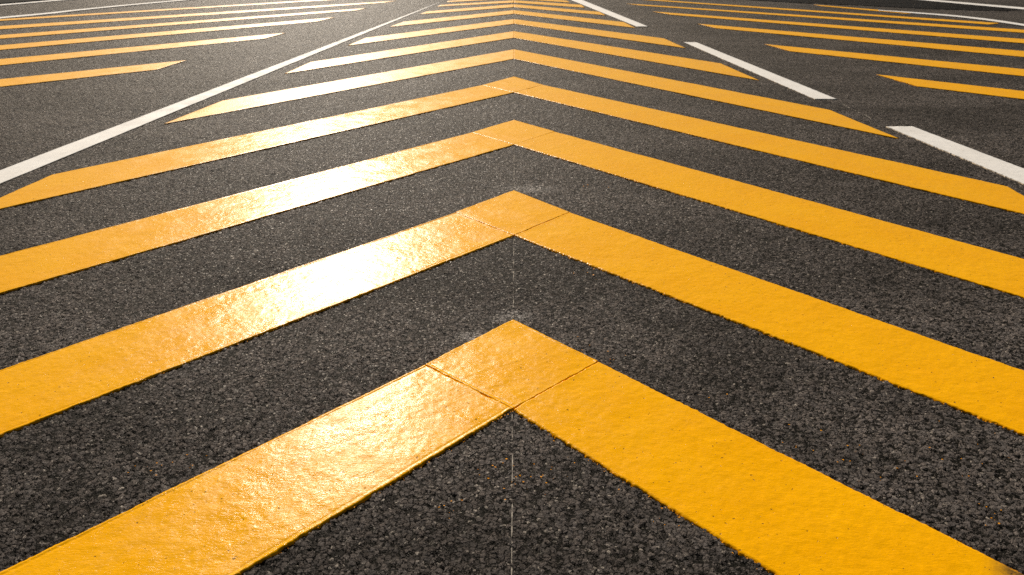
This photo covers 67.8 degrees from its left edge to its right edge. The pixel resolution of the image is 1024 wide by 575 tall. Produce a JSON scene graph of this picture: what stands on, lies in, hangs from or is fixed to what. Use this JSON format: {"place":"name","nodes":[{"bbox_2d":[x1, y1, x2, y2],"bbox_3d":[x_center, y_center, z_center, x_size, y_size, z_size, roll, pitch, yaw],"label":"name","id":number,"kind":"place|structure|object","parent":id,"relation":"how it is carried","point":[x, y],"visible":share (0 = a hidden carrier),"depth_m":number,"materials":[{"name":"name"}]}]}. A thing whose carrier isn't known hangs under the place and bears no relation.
{"place":"outdoors","nodes":[
{"label":"outdoors","id":0,"kind":"place"},
{"bbox_2d":[0,0,33,2],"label":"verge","id":1,"kind":"structure","parent":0,"point":[4,1],"depth_m":16.18,"materials":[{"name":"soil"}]},
{"bbox_2d":[0,0,1023,574],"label":"road","id":2,"kind":"structure","parent":0,"point":[938,466],"depth_m":3.61,"materials":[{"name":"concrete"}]},
{"bbox_2d":[0,0,58,4],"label":"edge line","id":3,"kind":"object","parent":2,"relation":"on","point":[29,2],"visible":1,"depth_m":15.83,"materials":[{"name":"white paint"}]},
{"bbox_2d":[0,0,182,17],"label":"edge line","id":4,"kind":"object","parent":2,"relation":"on","point":[80,9],"visible":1,"depth_m":14.39,"materials":[{"name":"white paint"}]},
{"bbox_2d":[0,60,185,86],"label":"bar marking","id":5,"kind":"object","parent":2,"relation":"on","point":[7,82],"visible":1,"depth_m":8.34,"materials":[{"name":"yellow paint"}]},
{"bbox_2d":[0,33,283,65],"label":"bar marking","id":6,"kind":"object","parent":2,"relation":"on","point":[22,60],"visible":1,"depth_m":9.91,"materials":[{"name":"yellow paint"}]},
{"bbox_2d":[0,0,328,20],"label":"bar marking","id":7,"kind":"object","parent":2,"relation":"on","point":[44,17],"visible":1,"depth_m":14.38,"materials":[{"name":"yellow paint"}]},
{"bbox_2d":[0,17,334,49],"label":"bar marking","id":8,"kind":"object","parent":2,"relation":"on","point":[60,42],"visible":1,"depth_m":11.23,"materials":[{"name":"yellow paint"}]},
{"bbox_2d":[0,8,365,38],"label":"bar marking","id":9,"kind":"object","parent":2,"relation":"on","point":[114,28],"visible":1,"depth_m":12.32,"materials":[{"name":"yellow paint"}]},
{"bbox_2d":[0,1,392,29],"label":"bar marking","id":10,"kind":"object","parent":2,"relation":"on","point":[100,21],"visible":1,"depth_m":13.37,"materials":[{"name":"yellow paint"}]},
{"bbox_2d":[0,0,444,184],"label":"lane line","id":11,"kind":"object","parent":2,"relation":"on","point":[29,165],"visible":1,"depth_m":6.30,"materials":[{"name":"white paint"}]},
{"bbox_2d":[511,414,512,574],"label":"guide mark","id":12,"kind":"object","parent":2,"relation":"on","point":[512,504],"visible":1,"depth_m":2.15,"materials":[{"name":"paint"}]},
{"bbox_2d":[513,239,514,317],"bbox_3d":[0.008,-0.069,3.624,0.010,0.005,0.932,0,26,0],"label":"guide mark","id":13,"kind":"object","parent":2,"relation":"on","point":[513,279],"visible":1,"depth_m":3.58,"materials":[{"name":"paint"}]},
{"bbox_2d":[572,0,647,26],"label":"lane marking","id":14,"kind":"object","parent":2,"relation":"on","point":[610,13],"visible":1,"depth_m":13.96,"materials":[{"name":"white paint"}]},
{"bbox_2d":[684,42,836,99],"bbox_3d":[2.721,-2.595,8.899,0.213,0.009,3.856,-3,26,-6],"label":"lane marking","id":15,"kind":"object","parent":2,"relation":"on","point":[799,88],"visible":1,"depth_m":8.30,"materials":[{"name":"white paint"}]},
{"bbox_2d":[648,0,1000,24],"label":"bar marking","id":16,"kind":"object","parent":2,"relation":"on","point":[944,20],"visible":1,"depth_m":13.96,"materials":[{"name":"yellow paint"}]},
{"bbox_2d":[632,4,1023,32],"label":"bar marking","id":17,"kind":"object","parent":2,"relation":"on","point":[942,25],"visible":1,"depth_m":12.84,"materials":[{"name":"yellow paint"}]},
{"bbox_2d":[652,11,1023,43],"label":"bar marking","id":18,"kind":"object","parent":2,"relation":"on","point":[997,39],"visible":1,"depth_m":11.87,"materials":[{"name":"yellow paint"}]},
{"bbox_2d":[699,24,1023,56],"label":"bar marking","id":19,"kind":"object","parent":2,"relation":"on","point":[1003,52],"visible":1,"depth_m":10.58,"materials":[{"name":"yellow paint"}]},
{"bbox_2d":[817,5,917,13],"bbox_3d":[6.718,-5.367,14.689,0.255,0.009,2.120,-19,32,-35],"label":"bar marking","id":20,"kind":"object","parent":2,"relation":"on","point":[866,9],"visible":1,"depth_m":14.60,"materials":[{"name":"yellow paint"}]},
{"bbox_2d":[764,44,1023,76],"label":"bar marking","id":21,"kind":"object","parent":2,"relation":"on","point":[968,67],"visible":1,"depth_m":9.13,"materials":[{"name":"yellow paint"}]},
{"bbox_2d":[877,74,1023,99],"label":"bar marking","id":22,"kind":"object","parent":2,"relation":"on","point":[992,91],"visible":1,"depth_m":7.64,"materials":[{"name":"yellow paint"}]},
{"bbox_2d":[880,10,1023,25],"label":"edge line","id":23,"kind":"object","parent":2,"relation":"on","point":[962,16],"visible":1,"depth_m":13.32,"materials":[{"name":"white paint"}]},
{"bbox_2d":[886,126,1023,184],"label":"lane marking","id":24,"kind":"object","parent":2,"relation":"on","point":[999,167],"visible":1,"depth_m":5.49,"materials":[{"name":"white paint"}]},
{"bbox_2d":[927,0,1023,8],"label":"edge line","id":25,"kind":"object","parent":2,"relation":"on","point":[978,4],"visible":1,"depth_m":15.44,"materials":[{"name":"white paint"}]},
{"bbox_2d":[82,162,1023,574],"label":"paint flecks","id":26,"kind":"object","parent":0,"point":[548,434],"visible":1,"depth_m":2.33,"materials":[{"name":"paint"}]},
{"bbox_2d":[762,0,1018,10],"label":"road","id":27,"kind":"structure","parent":0,"point":[914,4],"depth_m":15.66,"materials":[{"name":"grey asphalt"}]},
{"label":"ground","id":28,"kind":"structure","parent":0,"visible":0},
{"bbox_2d":[447,0,569,2],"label":"chevron marking","id":29,"kind":"object","parent":28,"relation":"on","point":[565,1],"visible":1,"depth_m":16.29,"materials":[{"name":"yellow paint"}]},
{"bbox_2d":[437,0,584,7],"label":"chevron marking","id":30,"kind":"object","parent":28,"relation":"on","point":[538,3],"visible":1,"depth_m":15.69,"materials":[{"name":"yellow paint"}]},
{"bbox_2d":[0,320,1022,574],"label":"chevron marking","id":31,"kind":"object","parent":28,"relation":"on","point":[782,514],"visible":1,"depth_m":2.27,"materials":[{"name":"yellow paint"}]},
{"bbox_2d":[0,120,1023,298],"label":"chevron marking","id":32,"kind":"object","parent":28,"relation":"on","point":[962,261],"visible":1,"depth_m":4.37,"materials":[{"name":"yellow paint"}]},
{"bbox_2d":[0,190,1023,436],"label":"chevron marking","id":33,"kind":"object","parent":28,"relation":"on","point":[68,378],"visible":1,"depth_m":3.21,"materials":[{"name":"yellow paint"}]},
{"bbox_2d":[0,77,1023,214],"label":"chevron marking","id":34,"kind":"object","parent":28,"relation":"on","point":[993,195],"visible":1,"depth_m":5.61,"materials":[{"name":"yellow paint"}]},
{"bbox_2d":[391,10,634,27],"bbox_3d":[0.002,-4.689,13.274,3.903,0.009,2.700,0,26,0],"label":"chevron marking","id":35,"kind":"object","parent":28,"relation":"on","point":[569,18],"visible":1,"depth_m":13.23,"materials":[{"name":"yellow paint"}]},
{"bbox_2d":[421,4,605,15],"bbox_3d":[0.005,-5.332,14.616,3.368,0.009,2.052,0,26,0],"label":"chevron marking","id":36,"kind":"object","parent":28,"relation":"on","point":[521,6],"visible":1,"depth_m":14.60,"materials":[{"name":"yellow paint"}]},
{"bbox_2d":[348,19,684,47],"bbox_3d":[0.041,-3.903,11.630,4.533,0.009,3.372,0,26,0],"label":"chevron marking","id":37,"kind":"object","parent":28,"relation":"on","point":[639,38],"visible":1,"depth_m":11.54,"materials":[{"name":"yellow paint"}]},
{"bbox_2d":[285,31,758,80],"bbox_3d":[0.051,-3.055,9.859,5.121,0.009,4.032,0,26,0],"label":"chevron marking","id":38,"kind":"object","parent":28,"relation":"on","point":[708,66],"visible":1,"depth_m":9.68,"materials":[{"name":"yellow paint"}]},
{"bbox_2d":[165,49,898,138],"bbox_3d":[0.053,-2.137,7.942,5.863,0.009,4.595,0,26,0],"label":"chevron marking","id":39,"kind":"object","parent":28,"relation":"on","point":[811,113],"visible":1,"depth_m":7.59,"materials":[{"name":"yellow paint"}]}
]}

